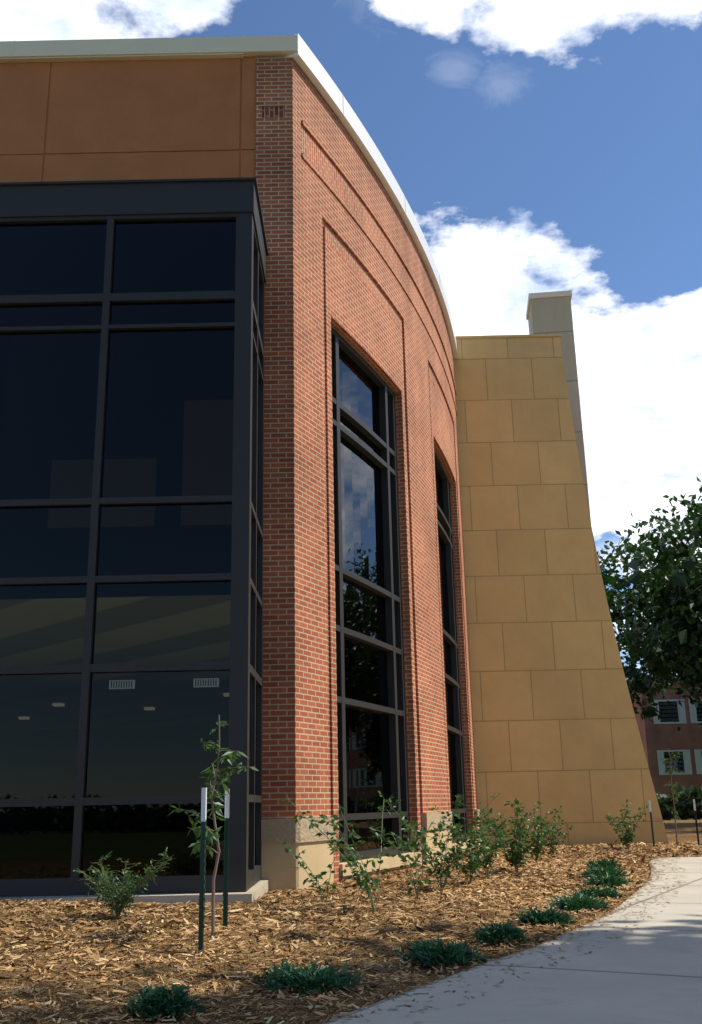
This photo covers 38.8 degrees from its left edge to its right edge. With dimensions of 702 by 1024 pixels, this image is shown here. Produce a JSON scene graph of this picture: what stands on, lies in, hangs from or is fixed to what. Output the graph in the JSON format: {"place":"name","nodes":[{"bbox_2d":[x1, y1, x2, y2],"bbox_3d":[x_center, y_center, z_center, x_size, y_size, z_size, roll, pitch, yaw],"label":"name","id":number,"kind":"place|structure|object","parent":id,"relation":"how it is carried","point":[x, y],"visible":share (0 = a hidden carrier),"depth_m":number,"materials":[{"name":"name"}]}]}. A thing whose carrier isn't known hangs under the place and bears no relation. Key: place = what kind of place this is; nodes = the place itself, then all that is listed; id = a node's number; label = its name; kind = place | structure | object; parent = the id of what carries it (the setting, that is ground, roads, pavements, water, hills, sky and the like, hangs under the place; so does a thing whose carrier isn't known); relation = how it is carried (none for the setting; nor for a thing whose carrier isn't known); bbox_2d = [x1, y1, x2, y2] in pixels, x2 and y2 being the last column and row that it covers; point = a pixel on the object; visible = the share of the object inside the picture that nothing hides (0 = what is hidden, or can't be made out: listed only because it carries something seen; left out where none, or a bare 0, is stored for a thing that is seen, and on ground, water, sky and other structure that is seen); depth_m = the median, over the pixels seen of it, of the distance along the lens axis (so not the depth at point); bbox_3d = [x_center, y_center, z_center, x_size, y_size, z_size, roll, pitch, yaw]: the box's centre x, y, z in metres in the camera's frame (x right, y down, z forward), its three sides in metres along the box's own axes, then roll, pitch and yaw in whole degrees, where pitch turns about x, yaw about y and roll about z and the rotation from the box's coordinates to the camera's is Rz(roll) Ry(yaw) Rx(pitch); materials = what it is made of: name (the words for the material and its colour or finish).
{"place":"outdoors","nodes":[
{"label":"outdoors","id":0,"kind":"place"},
{"bbox_2d":[0,0,701,674],"label":"sky","id":1,"kind":"structure","parent":0,"point":[532,146],"materials":[{"name":"blue"}]},
{"bbox_2d":[293,58,480,890],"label":"curved wall","id":2,"kind":"structure","parent":0,"point":[364,288],"depth_m":15.28,"materials":[{"name":"brick"}]},
{"bbox_2d":[285,33,457,357],"bbox_3d":[1.514,-3.967,24.285,2.127,0.386,20.905,-4,-17,9],"label":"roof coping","id":3,"kind":"object","parent":2,"relation":"on","point":[309,64],"visible":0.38,"depth_m":16.90,"materials":[{"name":"white metal"}]},
{"bbox_2d":[0,35,297,62],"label":"coping","id":4,"kind":"object","parent":3,"relation":"attached to","point":[241,47],"visible":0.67,"depth_m":14.46,"materials":[{"name":"beige metal"}]},
{"bbox_2d":[0,57,255,181],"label":"stucco","id":5,"kind":"object","parent":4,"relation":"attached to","point":[128,120],"visible":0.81,"depth_m":14.23,"materials":[{"name":"brown paint"}]},
{"bbox_2d":[331,326,467,862],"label":"window frames","id":6,"kind":"structure","parent":2,"relation":"attached to","point":[391,592],"depth_m":15.45,"materials":[{"name":"black metal"}]},
{"bbox_2d":[318,857,701,1023],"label":"path","id":7,"kind":"structure","parent":0,"point":[649,971],"depth_m":5.63,"materials":[{"name":"concrete"}]},
{"bbox_2d":[318,857,685,1022],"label":"spilled chips","id":8,"kind":"object","parent":7,"relation":"on","point":[606,924],"visible":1,"depth_m":7.01,"materials":[{"name":"brown wood"}]},
{"bbox_2d":[631,675,701,798],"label":"building","id":9,"kind":"structure","parent":0,"point":[663,734],"depth_m":68.26,"materials":[{"name":"red brick"}]},
{"bbox_2d":[663,819,701,835],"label":"walk","id":10,"kind":"structure","parent":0,"point":[686,827],"depth_m":36.83,"materials":[{"name":"concrete"}]},
{"label":"ground","id":11,"kind":"structure","parent":0,"visible":0},
{"bbox_2d":[0,880,268,904],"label":"concrete curb","id":12,"kind":"structure","parent":11,"relation":"on","point":[256,890],"depth_m":9.48,"materials":[{"name":"concrete"}]},
{"bbox_2d":[0,177,268,896],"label":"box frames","id":13,"kind":"structure","parent":12,"relation":"on","point":[110,202],"depth_m":11.15,"materials":[{"name":"black metal"}]},
{"bbox_2d":[0,219,259,878],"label":"window glass","id":14,"kind":"object","parent":13,"relation":"in","point":[168,426],"visible":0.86,"depth_m":10.78,"materials":[{"name":"black glass"}]},
{"bbox_2d":[255,57,295,890],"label":"brick pier","id":15,"kind":"structure","parent":11,"relation":"on","point":[274,135],"depth_m":12.67,"materials":[{"name":"brick"}]},
{"bbox_2d":[296,819,300,889],"bbox_3d":[-0.601,3.945,11.339,0.054,0.860,0.060,-1,-16,0],"label":"base corner cap","id":16,"kind":"object","parent":15,"relation":"attached to","point":[298,838],"visible":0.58,"depth_m":11.37,"materials":[{"name":"stone"}]},
{"bbox_2d":[0,834,701,1023],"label":"mulch bed","id":17,"kind":"object","parent":11,"relation":"on","point":[145,971],"visible":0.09,"depth_m":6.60,"materials":[{"name":"brown wood"}]},
{"bbox_2d":[73,848,175,917],"bbox_3d":[-1.880,3.032,8.083,0.728,0.574,0.716,11,-20,-35],"label":"shrub","id":18,"kind":"object","parent":17,"relation":"on","point":[114,901],"visible":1,"depth_m":8.06,"materials":[{"name":"green plant"}]},
{"bbox_2d":[121,983,206,1021],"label":"plant","id":19,"kind":"object","parent":17,"relation":"on","point":[159,1000],"visible":1,"depth_m":4.91,"materials":[{"name":"green plant"}]},
{"bbox_2d":[198,788,228,955],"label":"tree stakes","id":20,"kind":"object","parent":17,"relation":"on","point":[203,839],"visible":0.92,"depth_m":6.72,"materials":[{"name":"green metal"}]},
{"bbox_2d":[169,715,258,936],"bbox_3d":[-1.053,2.260,7.219,0.575,1.551,0.564,14,-22,-42],"label":"sapling","id":21,"kind":"object","parent":17,"relation":"on","point":[218,806],"visible":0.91,"depth_m":7.27,"materials":[{"name":"green plant"}]},
{"bbox_2d":[243,955,365,997],"bbox_3d":[-0.265,2.662,5.687,0.738,0.246,0.580,-14,-21,37],"label":"plant","id":22,"kind":"object","parent":17,"relation":"on","point":[310,976],"visible":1,"depth_m":5.60,"materials":[{"name":"green plant"}]},
{"bbox_2d":[280,840,346,900],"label":"shrub","id":23,"kind":"object","parent":17,"relation":"on","point":[318,876],"visible":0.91,"depth_m":9.64,"materials":[{"name":"green plant"}]},
{"bbox_2d":[280,795,396,914],"bbox_3d":[0.052,3.156,9.221,1.300,1.042,0.804,8,-19,-27],"label":"shrub","id":24,"kind":"object","parent":17,"relation":"on","point":[352,859],"visible":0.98,"depth_m":9.06,"materials":[{"name":"green plant"}]},
{"bbox_2d":[382,820,439,899],"bbox_3d":[0.639,3.511,10.043,0.774,0.768,0.468,-16,-22,42],"label":"shrub","id":25,"kind":"object","parent":17,"relation":"on","point":[422,831],"visible":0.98,"depth_m":10.03,"materials":[{"name":"green plant"}]},
{"bbox_2d":[378,791,500,890],"bbox_3d":[0.991,3.719,11.278,1.373,1.100,1.126,-1,-16,0],"label":"shrub","id":26,"kind":"object","parent":17,"relation":"on","point":[446,858],"visible":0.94,"depth_m":11.15,"materials":[{"name":"green plant"}]},
{"bbox_2d":[392,933,490,968],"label":"plant","id":27,"kind":"object","parent":17,"relation":"on","point":[432,951],"visible":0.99,"depth_m":6.43,"materials":[{"name":"green plant"}]},
{"bbox_2d":[428,805,507,878],"bbox_3d":[1.546,4.312,12.989,1.074,0.958,1.016,-1,-16,0],"label":"shrub","id":28,"kind":"object","parent":17,"relation":"on","point":[491,856],"visible":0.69,"depth_m":12.88,"materials":[{"name":"green plant"}]},
{"bbox_2d":[434,807,512,884],"bbox_3d":[1.455,3.980,11.836,0.942,0.887,0.767,-1,-16,0],"label":"shrub","id":29,"kind":"object","parent":17,"relation":"on","point":[471,863],"visible":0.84,"depth_m":11.80,"materials":[{"name":"green plant"}]},
{"bbox_2d":[455,825,504,866],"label":"shrub","id":30,"kind":"object","parent":17,"relation":"on","point":[481,843],"visible":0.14,"depth_m":14.75,"materials":[{"name":"green plant"}]},
{"bbox_2d":[471,919,531,945],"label":"plant","id":31,"kind":"object","parent":17,"relation":"on","point":[499,932],"visible":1,"depth_m":7.31,"materials":[{"name":"green plant"}]},
{"bbox_2d":[473,798,561,873],"bbox_3d":[2.328,4.566,14.034,1.099,1.040,1.457,-1,-16,0],"label":"shrub","id":32,"kind":"object","parent":17,"relation":"on","point":[517,857],"visible":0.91,"depth_m":13.81,"materials":[{"name":"green plant"}]},
{"bbox_2d":[506,811,559,861],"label":"shrub","id":33,"kind":"object","parent":17,"relation":"on","point":[537,849],"visible":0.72,"depth_m":15.44,"materials":[{"name":"green plant"}]},
{"bbox_2d":[512,904,575,926],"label":"plant","id":34,"kind":"object","parent":17,"relation":"on","point":[537,916],"visible":0.98,"depth_m":8.40,"materials":[{"name":"green plant"}]},
{"bbox_2d":[544,819,573,855],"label":"shrub","id":35,"kind":"object","parent":17,"relation":"on","point":[551,838],"visible":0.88,"depth_m":17.55,"materials":[{"name":"green plant"}]},
{"bbox_2d":[453,334,668,848],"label":"tan wall","id":36,"kind":"structure","parent":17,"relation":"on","point":[555,725],"depth_m":22.52,"materials":[{"name":"beige stone"}]},
{"bbox_2d":[542,891,609,912],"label":"plant","id":37,"kind":"object","parent":17,"relation":"on","point":[573,902],"visible":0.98,"depth_m":9.42,"materials":[{"name":"green plant"}]},
{"bbox_2d":[572,884,625,899],"bbox_3d":[2.612,4.029,10.577,0.481,0.184,0.644,11,-20,-36],"label":"juniper","id":38,"kind":"object","parent":17,"relation":"on","point":[607,892],"visible":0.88,"depth_m":10.47,"materials":[{"name":"green plant"}]},
{"bbox_2d":[583,857,621,868],"bbox_3d":[3.716,5.174,14.646,0.623,0.175,0.517,-1,-16,0],"label":"juniper","id":39,"kind":"object","parent":17,"relation":"on","point":[606,863],"visible":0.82,"depth_m":14.61,"materials":[{"name":"green plant"}]},
{"bbox_2d":[579,863,631,878],"bbox_3d":[3.337,4.746,13.141,0.712,0.235,0.809,-1,-16,0],"label":"juniper","id":40,"kind":"object","parent":17,"relation":"on","point":[608,870],"visible":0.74,"depth_m":13.03,"materials":[{"name":"green plant"}]},
{"bbox_2d":[582,870,634,887],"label":"plant","id":41,"kind":"object","parent":17,"relation":"on","point":[596,880],"visible":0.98,"depth_m":11.89,"materials":[{"name":"green plant"}]},
{"bbox_2d":[604,799,647,848],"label":"shrub","id":42,"kind":"object","parent":17,"relation":"on","point":[627,837],"visible":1,"depth_m":19.20,"materials":[{"name":"green plant"}]},
{"bbox_2d":[662,748,684,844],"bbox_3d":[6.547,5.755,20.084,0.498,1.951,0.539,-1,-16,0],"label":"sapling","id":43,"kind":"object","parent":17,"relation":"on","point":[672,785],"visible":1,"depth_m":20.09,"materials":[{"name":"green plant"}]},
{"bbox_2d":[648,799,699,845],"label":"tree stakes","id":44,"kind":"object","parent":17,"relation":"on","point":[652,822],"visible":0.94,"depth_m":19.93,"materials":[{"name":"green metal"}]},
{"bbox_2d":[526,290,590,520],"bbox_3d":[6.239,1.095,28.461,1.280,15.720,1.400,-3,-16,6],"label":"chimney","id":45,"kind":"object","parent":11,"relation":"on","point":[548,312],"visible":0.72,"depth_m":29.71,"materials":[{"name":"beige"}]},
{"bbox_2d":[597,476,701,730],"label":"tree","id":46,"kind":"object","parent":11,"relation":"on","point":[663,596],"visible":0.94,"depth_m":38.34,"materials":[{"name":"green plant"}]},
{"bbox_2d":[655,785,701,819],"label":"hedge","id":47,"kind":"object","parent":11,"relation":"on","point":[684,807],"visible":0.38,"depth_m":49.50,"materials":[{"name":"green plant"}]}
]}

